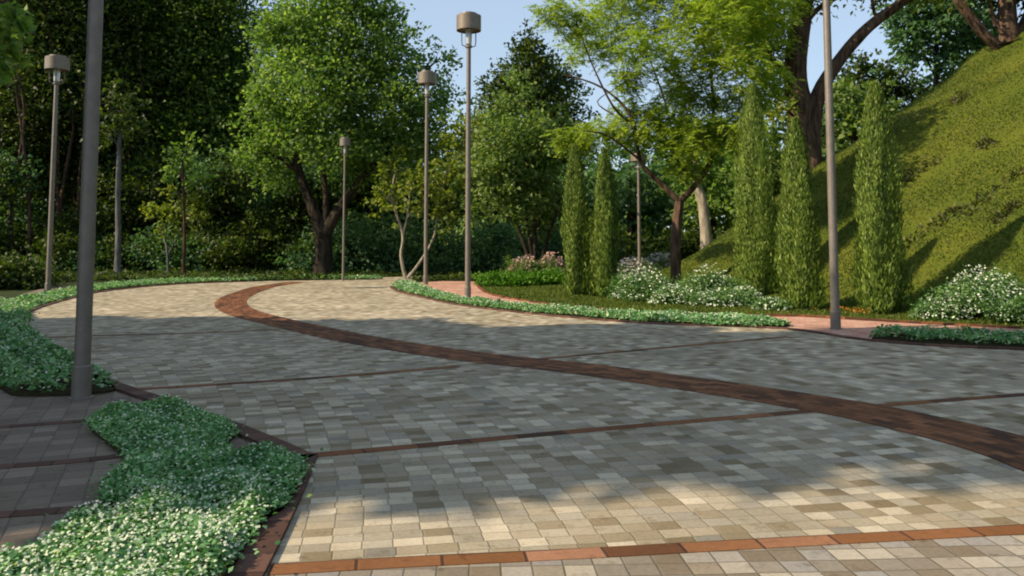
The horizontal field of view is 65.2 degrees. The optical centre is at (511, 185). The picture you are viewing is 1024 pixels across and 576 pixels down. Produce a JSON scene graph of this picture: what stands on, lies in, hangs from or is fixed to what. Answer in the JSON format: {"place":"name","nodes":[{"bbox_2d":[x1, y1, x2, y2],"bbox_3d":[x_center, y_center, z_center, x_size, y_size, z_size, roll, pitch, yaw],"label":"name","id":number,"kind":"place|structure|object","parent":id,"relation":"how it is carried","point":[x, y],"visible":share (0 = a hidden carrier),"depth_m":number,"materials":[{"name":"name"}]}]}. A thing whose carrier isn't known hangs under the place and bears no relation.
{"place":"outdoors","nodes":[
{"label":"outdoors","id":0,"kind":"place"},
{"bbox_2d":[0,286,255,551],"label":"sidewalk","id":1,"kind":"structure","parent":0,"point":[49,486],"depth_m":6.00,"materials":[{"name":"grey stone"}]},
{"bbox_2d":[0,419,85,428],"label":"sidewalk line","id":2,"kind":"object","parent":1,"relation":"on","point":[41,423],"visible":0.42,"depth_m":7.07,"materials":[{"name":"brick"}]},
{"bbox_2d":[0,503,104,517],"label":"sidewalk line","id":3,"kind":"object","parent":1,"relation":"on","point":[31,512],"visible":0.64,"depth_m":4.75,"materials":[{"name":"brick"}]},
{"bbox_2d":[0,314,114,396],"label":"soil bed","id":4,"kind":"object","parent":1,"relation":"on","point":[24,391],"visible":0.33,"depth_m":8.63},
{"bbox_2d":[0,297,117,392],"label":"ground cover","id":5,"kind":"object","parent":4,"relation":"on","point":[11,323],"visible":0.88,"depth_m":10.11,"materials":[{"name":"green plant"}]},
{"bbox_2d":[0,454,123,468],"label":"sidewalk line","id":6,"kind":"object","parent":1,"relation":"on","point":[53,462],"visible":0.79,"depth_m":5.82,"materials":[{"name":"brick"}]},
{"bbox_2d":[68,0,103,400],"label":"lamp post","id":7,"kind":"object","parent":1,"relation":"on","point":[81,384],"visible":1,"depth_m":8.32,"materials":[{"name":"grey metal"}]},
{"bbox_2d":[4,412,301,575],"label":"soil bed","id":8,"kind":"object","parent":1,"relation":"on","point":[97,434],"visible":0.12,"depth_m":4.78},
{"bbox_2d":[0,393,322,575],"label":"ground cover","id":9,"kind":"object","parent":8,"relation":"on","point":[210,432],"visible":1,"depth_m":4.65,"materials":[{"name":"green plant"}]},
{"bbox_2d":[0,30,1023,328],"bbox_3d":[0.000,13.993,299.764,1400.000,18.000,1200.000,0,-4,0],"label":"ground","id":10,"kind":"structure","parent":0,"point":[966,150],"depth_m":23.96,"materials":[{"name":"green plant"}]},
{"bbox_2d":[0,0,37,85],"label":"tree","id":11,"kind":"object","parent":10,"relation":"on","point":[13,12],"visible":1,"depth_m":14.11,"materials":[{"name":"green plant"}]},
{"bbox_2d":[44,54,69,290],"bbox_3d":[-14.845,-0.406,25.869,0.724,7.691,0.724,0,-4,0],"label":"lamp post","id":12,"kind":"object","parent":10,"relation":"on","point":[56,64],"visible":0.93,"depth_m":25.82,"materials":[{"name":"grey metal"}]},
{"bbox_2d":[0,0,155,254],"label":"tree","id":13,"kind":"object","parent":10,"relation":"on","point":[20,134],"visible":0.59,"depth_m":43.66,"materials":[{"name":"green plant"}]},
{"bbox_2d":[0,0,205,269],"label":"tree","id":14,"kind":"object","parent":10,"relation":"on","point":[75,146],"visible":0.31,"depth_m":45.31,"materials":[{"name":"green plant"}]},
{"bbox_2d":[80,71,158,272],"bbox_3d":[-17.464,-0.356,36.025,3.004,9.118,3.202,4,-6,-44],"label":"tree","id":15,"kind":"object","parent":10,"relation":"on","point":[120,149],"visible":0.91,"depth_m":35.93,"materials":[{"name":"green plant"}]},
{"bbox_2d":[41,0,259,269],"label":"tree","id":16,"kind":"object","parent":10,"relation":"on","point":[139,40],"visible":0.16,"depth_m":46.70,"materials":[{"name":"green plant"}]},
{"bbox_2d":[139,183,211,272],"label":"tree","id":17,"kind":"object","parent":10,"relation":"on","point":[169,208],"visible":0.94,"depth_m":37.90,"materials":[{"name":"green plant"}]},
{"bbox_2d":[75,0,301,270],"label":"tree","id":18,"kind":"object","parent":10,"relation":"on","point":[210,40],"visible":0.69,"depth_m":46.53,"materials":[{"name":"green plant"}]},
{"bbox_2d":[158,130,219,274],"bbox_3d":[-15.132,0.794,37.412,2.544,7.020,2.788,2,-5,-27],"label":"tree","id":19,"kind":"object","parent":10,"relation":"on","point":[179,162],"visible":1,"depth_m":37.32,"materials":[{"name":"green plant"}]},
{"bbox_2d":[20,278,382,313],"bbox_3d":[-12.000,3.587,27.867,8.062,0.050,19.182,-1,-4,16],"label":"soil bed","id":20,"kind":"object","parent":10,"relation":"on","point":[139,285],"visible":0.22,"depth_m":32.58,"materials":[{"name":"brown soil"}]},
{"bbox_2d":[5,274,382,309],"bbox_3d":[-12.013,3.496,27.884,8.150,0.286,19.237,-1,-4,16],"label":"ground cover","id":21,"kind":"object","parent":20,"relation":"on","point":[43,297],"visible":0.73,"depth_m":28.56,"materials":[{"name":"green plant"}]},
{"bbox_2d":[182,115,317,267],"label":"tree","id":22,"kind":"object","parent":10,"relation":"on","point":[259,216],"visible":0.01,"depth_m":50.79,"materials":[{"name":"green plant"}]},
{"bbox_2d":[52,265,505,280],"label":"undergrowth","id":23,"kind":"object","parent":10,"relation":"on","point":[131,274],"visible":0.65,"depth_m":35.61,"materials":[{"name":"green plant"}]},
{"bbox_2d":[215,0,483,273],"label":"tree","id":24,"kind":"object","parent":10,"relation":"on","point":[330,69],"visible":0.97,"depth_m":36.98,"materials":[{"name":"green plant"}]},
{"bbox_2d":[303,112,433,268],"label":"tree","id":25,"kind":"object","parent":10,"relation":"on","point":[335,180],"visible":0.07,"depth_m":44.79,"materials":[{"name":"green plant"}]},
{"bbox_2d":[0,67,784,289],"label":"undergrowth","id":26,"kind":"object","parent":10,"relation":"on","point":[20,268],"visible":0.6,"depth_m":41.32,"materials":[{"name":"green plant"}]},
{"bbox_2d":[363,112,490,278],"bbox_3d":[-3.660,0.397,35.645,5.588,7.707,3.070,-1,-4,7],"label":"tree","id":27,"kind":"object","parent":10,"relation":"on","point":[438,199],"visible":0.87,"depth_m":35.31,"materials":[{"name":"green plant"}]},
{"bbox_2d":[18,88,844,270],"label":"woodland","id":28,"kind":"object","parent":10,"relation":"on","point":[357,199],"visible":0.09,"depth_m":45.61,"materials":[{"name":"green plant"}]},
{"bbox_2d":[471,269,527,286],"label":"shrub","id":29,"kind":"object","parent":10,"relation":"on","point":[500,278],"visible":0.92,"depth_m":29.73,"materials":[{"name":"green plant"}]},
{"bbox_2d":[453,65,580,267],"bbox_3d":[0.349,-0.549,34.034,5.681,9.295,4.704,0,-4,0],"label":"tree","id":30,"kind":"object","parent":10,"relation":"on","point":[530,164],"visible":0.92,"depth_m":33.37,"materials":[{"name":"green plant"}]},
{"bbox_2d":[442,13,601,259],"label":"tree","id":31,"kind":"object","parent":10,"relation":"on","point":[542,76],"visible":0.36,"depth_m":51.26,"materials":[{"name":"green plant"}]},
{"bbox_2d":[500,253,546,273],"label":"flower shrub","id":32,"kind":"object","parent":10,"relation":"on","point":[529,264],"visible":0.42,"depth_m":32.07,"materials":[{"name":"pink plant"}]},
{"bbox_2d":[506,266,555,286],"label":"shrub","id":33,"kind":"object","parent":10,"relation":"on","point":[532,279],"visible":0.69,"depth_m":30.15,"materials":[{"name":"green plant"}]},
{"bbox_2d":[533,264,565,284],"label":"shrub","id":34,"kind":"object","parent":10,"relation":"on","point":[558,277],"visible":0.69,"depth_m":30.57,"materials":[{"name":"green plant"}]},
{"bbox_2d":[533,251,566,274],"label":"flower shrub","id":35,"kind":"object","parent":10,"relation":"on","point":[552,262],"visible":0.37,"depth_m":32.42,"materials":[{"name":"pink plant"}]},
{"bbox_2d":[559,144,592,294],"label":"cypress","id":36,"kind":"object","parent":10,"relation":"on","point":[576,221],"visible":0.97,"depth_m":24.75,"materials":[{"name":"green plant"}]},
{"bbox_2d":[586,147,622,297],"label":"cypress","id":37,"kind":"object","parent":10,"relation":"on","point":[604,248],"visible":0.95,"depth_m":23.82,"materials":[{"name":"green plant"}]},
{"bbox_2d":[551,135,692,245],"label":"tree","id":38,"kind":"object","parent":10,"relation":"on","point":[625,177],"visible":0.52,"depth_m":43.62,"materials":[{"name":"green plant"}]},
{"bbox_2d":[630,153,645,275],"bbox_3d":[5.239,1.252,32.995,0.652,5.155,0.652,0,-4,0],"label":"lamp post","id":39,"kind":"object","parent":10,"relation":"on","point":[634,160],"visible":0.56,"depth_m":32.96,"materials":[{"name":"grey metal"}]},
{"bbox_2d":[598,260,683,300],"bbox_3d":[3.665,2.772,22.480,2.506,1.355,1.859,0,-4,0],"label":"flower bush","id":40,"kind":"object","parent":10,"relation":"on","point":[636,288],"visible":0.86,"depth_m":22.25,"materials":[{"name":"green plant"}]},
{"bbox_2d":[616,254,665,279],"bbox_3d":[5.215,3.551,33.350,3.002,1.362,2.139,0,-4,0],"label":"flower shrub","id":41,"kind":"object","parent":10,"relation":"on","point":[629,263],"visible":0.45,"depth_m":33.00,"materials":[{"name":"white plant"}]},
{"bbox_2d":[633,252,669,269],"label":"flower shrub","id":42,"kind":"object","parent":10,"relation":"on","point":[662,260],"visible":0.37,"depth_m":34.02,"materials":[{"name":"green plant"}]},
{"bbox_2d":[523,0,810,287],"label":"tree","id":43,"kind":"object","parent":10,"relation":"on","point":[674,144],"visible":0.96,"depth_m":25.77,"materials":[{"name":"green plant"}]},
{"bbox_2d":[646,282,704,304],"bbox_3d":[4.327,2.989,21.316,1.526,0.878,1.625,-3,-5,37],"label":"flower bush","id":44,"kind":"object","parent":10,"relation":"on","point":[669,294],"visible":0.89,"depth_m":21.03,"materials":[{"name":"green plant"}]},
{"bbox_2d":[649,107,740,249],"bbox_3d":[7.964,-0.385,35.208,4.471,6.719,3.244,0,-4,0],"label":"tree","id":45,"kind":"object","parent":10,"relation":"on","point":[705,227],"visible":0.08,"depth_m":34.39,"materials":[{"name":"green plant"}]},
{"bbox_2d":[657,142,741,233],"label":"tree","id":46,"kind":"object","parent":10,"relation":"on","point":[719,182],"visible":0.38,"depth_m":39.03,"materials":[{"name":"green plant"}]},
{"bbox_2d":[673,257,762,299],"bbox_3d":[5.547,2.689,22.315,2.580,1.412,1.949,0,-4,0],"label":"flower bush","id":47,"kind":"object","parent":10,"relation":"on","point":[702,282],"visible":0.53,"depth_m":22.00,"materials":[{"name":"green plant"}]},
{"bbox_2d":[684,285,757,306],"bbox_3d":[5.362,2.922,20.374,1.666,0.755,1.467,-3,-5,40],"label":"flower bush","id":48,"kind":"object","parent":10,"relation":"on","point":[711,297],"visible":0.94,"depth_m":20.23,"materials":[{"name":"green plant"}]},
{"bbox_2d":[722,284,768,306],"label":"flower bush","id":49,"kind":"object","parent":10,"relation":"on","point":[745,290],"visible":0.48,"depth_m":20.43,"materials":[{"name":"green plant"}]},
{"bbox_2d":[714,100,787,191],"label":"tree","id":50,"kind":"object","parent":10,"relation":"on","point":[777,135],"visible":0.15,"depth_m":42.96,"materials":[{"name":"green plant"}]},
{"bbox_2d":[728,81,784,295],"bbox_3d":[6.979,0.078,23.070,1.503,6.265,1.455,1,-4,-17],"label":"cypress","id":51,"kind":"object","parent":10,"relation":"on","point":[756,201],"visible":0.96,"depth_m":22.76,"materials":[{"name":"green plant"}]},
{"bbox_2d":[748,294,793,310],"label":"flower bush","id":52,"kind":"object","parent":10,"relation":"on","point":[770,303],"visible":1,"depth_m":19.29,"materials":[{"name":"green plant"}]},
{"bbox_2d":[770,115,826,308],"bbox_3d":[7.142,0.675,19.662,1.170,4.853,1.246,3,-5,-40],"label":"cypress","id":53,"kind":"object","parent":10,"relation":"on","point":[804,284],"visible":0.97,"depth_m":19.39,"materials":[{"name":"green plant"}]},
{"bbox_2d":[667,0,977,172],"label":"tree","id":54,"kind":"object","parent":10,"relation":"on","point":[806,108],"visible":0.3,"depth_m":31.56,"materials":[{"name":"green plant"}]},
{"bbox_2d":[821,74,903,156],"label":"tree","id":55,"kind":"object","parent":10,"relation":"on","point":[848,129],"visible":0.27,"depth_m":41.72,"materials":[{"name":"green plant"}]},
{"bbox_2d":[821,48,931,158],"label":"tree","id":56,"kind":"object","parent":10,"relation":"on","point":[902,90],"visible":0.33,"depth_m":57.90,"materials":[{"name":"green plant"}]},
{"bbox_2d":[848,81,918,313],"bbox_3d":[8.517,0.257,18.520,1.441,5.442,1.307,0,-4,0],"label":"cypress","id":57,"kind":"object","parent":10,"relation":"on","point":[881,278],"visible":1,"depth_m":18.18,"materials":[{"name":"green plant"}]},
{"bbox_2d":[907,292,975,320],"bbox_3d":[9.049,2.667,16.843,1.458,0.870,1.152,3,-5,-32],"label":"flower bush","id":58,"kind":"object","parent":10,"relation":"on","point":[927,308],"visible":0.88,"depth_m":16.64,"materials":[{"name":"green plant"}]},
{"bbox_2d":[868,0,1023,91],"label":"tree","id":59,"kind":"object","parent":10,"relation":"on","point":[927,25],"visible":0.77,"depth_m":46.09,"materials":[{"name":"green plant"}]},
{"bbox_2d":[917,263,1023,318],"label":"flower bush","id":60,"kind":"object","parent":10,"relation":"on","point":[979,289],"visible":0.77,"depth_m":16.59,"materials":[{"name":"green plant"}]},
{"bbox_2d":[940,0,1023,49],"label":"tree","id":61,"kind":"object","parent":10,"relation":"on","point":[1009,27],"visible":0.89,"depth_m":30.36,"materials":[{"name":"brown plant"}]},
{"bbox_2d":[973,286,1023,323],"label":"flower bush","id":62,"kind":"object","parent":10,"relation":"on","point":[1010,309],"visible":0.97,"depth_m":15.75,"materials":[{"name":"green plant"}]},
{"bbox_2d":[25,0,1023,231],"label":"sky","id":63,"kind":"structure","parent":0,"point":[500,19],"materials":[{"name":"blue"}]},
{"bbox_2d":[28,274,1023,572],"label":"road","id":64,"kind":"structure","parent":0,"point":[792,474],"depth_m":7.24,"materials":[{"name":"beige stone"}]},
{"bbox_2d":[44,329,277,337],"bbox_3d":[-6.165,2.599,14.025,3.976,0.006,0.290,1,-4,-19],"label":"road line","id":65,"kind":"object","parent":64,"relation":"on","point":[166,333],"visible":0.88,"depth_m":14.06,"materials":[{"name":"brick"}]},
{"bbox_2d":[16,281,317,575],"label":"kerb","id":66,"kind":"structure","parent":64,"relation":"on","point":[251,563],"depth_m":4.70,"materials":[{"name":"brick"}]},
{"bbox_2d":[138,366,458,389],"bbox_3d":[-2.373,2.275,9.480,3.780,0.006,0.218,2,-5,-25],"label":"road line","id":67,"kind":"object","parent":64,"relation":"on","point":[232,383],"visible":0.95,"depth_m":9.33,"materials":[{"name":"brick"}]},
{"bbox_2d":[340,137,349,280],"bbox_3d":[-7.119,0.990,33.916,0.449,6.112,0.449,0,-4,0],"label":"lamp post","id":68,"kind":"object","parent":64,"relation":"on","point":[344,142],"visible":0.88,"depth_m":33.90,"materials":[{"name":"grey metal"}]},
{"bbox_2d":[315,410,813,456],"bbox_3d":[0.770,2.088,6.854,4.904,0.006,0.146,1,-4,-20],"label":"road line","id":69,"kind":"object","parent":64,"relation":"on","point":[451,442],"visible":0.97,"depth_m":6.69,"materials":[{"name":"brick"}]},
{"bbox_2d":[215,282,1023,471],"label":"road band","id":70,"kind":"object","parent":64,"relation":"on","point":[1005,447],"visible":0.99,"depth_m":8.80,"materials":[{"name":"brick"}]},
{"bbox_2d":[265,534,1023,575],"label":"paving apron","id":71,"kind":"object","parent":64,"relation":"on","point":[989,556],"visible":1,"depth_m":3.98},
{"bbox_2d":[267,524,1023,575],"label":"road line","id":72,"kind":"object","parent":64,"relation":"on","point":[564,554],"visible":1,"depth_m":4.14,"materials":[{"name":"brick"}]},
{"bbox_2d":[541,336,788,358],"bbox_3d":[2.444,2.473,12.245,5.282,0.006,0.144,2,-5,-31],"label":"road line","id":73,"kind":"object","parent":64,"relation":"on","point":[661,348],"visible":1,"depth_m":12.06,"materials":[{"name":"brick"}]},
{"bbox_2d":[878,393,1023,406],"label":"road line","id":74,"kind":"object","parent":64,"relation":"on","point":[952,399],"visible":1,"depth_m":8.14,"materials":[{"name":"brick"}]},
{"bbox_2d":[402,281,1023,338],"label":"footpath","id":75,"kind":"structure","parent":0,"point":[858,328],"depth_m":15.87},
{"bbox_2d":[418,70,435,283],"bbox_3d":[-3.331,-0.343,31.141,0.724,8.315,0.724,0,-4,0],"label":"lamp post","id":76,"kind":"object","parent":75,"relation":"on","point":[427,79],"visible":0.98,"depth_m":31.09,"materials":[{"name":"grey metal"}]},
{"bbox_2d":[456,11,480,296],"bbox_3d":[-1.268,-0.908,23.210,0.724,8.315,0.724,0,-4,0],"label":"lamp post","id":77,"kind":"object","parent":75,"relation":"on","point":[468,23],"visible":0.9,"depth_m":23.16,"materials":[{"name":"grey metal"}]},
{"bbox_2d":[394,287,789,327],"bbox_3d":[-0.676,3.208,22.559,3.077,0.050,18.728,2,-5,-31],"label":"soil bed","id":78,"kind":"object","parent":75,"relation":"on","point":[721,325],"visible":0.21,"depth_m":16.83,"materials":[{"name":"brown soil"}]},
{"bbox_2d":[391,279,790,326],"bbox_3d":[-0.686,3.106,22.581,3.340,0.295,18.974,2,-5,-31],"label":"ground cover","id":79,"kind":"object","parent":78,"relation":"on","point":[408,286],"visible":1,"depth_m":16.94,"materials":[{"name":"green plant"}]},
{"bbox_2d":[389,286,1023,349],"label":"kerb","id":80,"kind":"structure","parent":75,"relation":"on","point":[874,340],"depth_m":14.97,"materials":[{"name":"brick"}]},
{"bbox_2d":[823,0,842,329],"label":"lamp post","id":81,"kind":"object","parent":75,"relation":"on","point":[835,317],"visible":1,"depth_m":15.00,"materials":[{"name":"grey metal"}]},
{"bbox_2d":[872,333,1023,347],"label":"soil bed","id":82,"kind":"object","parent":75,"relation":"on","point":[938,340],"visible":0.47,"depth_m":12.79,"materials":[{"name":"brown soil"}]},
{"bbox_2d":[869,323,1023,343],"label":"ground cover","id":83,"kind":"object","parent":82,"relation":"on","point":[969,333],"visible":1,"depth_m":12.92,"materials":[{"name":"green plant"}]}
]}

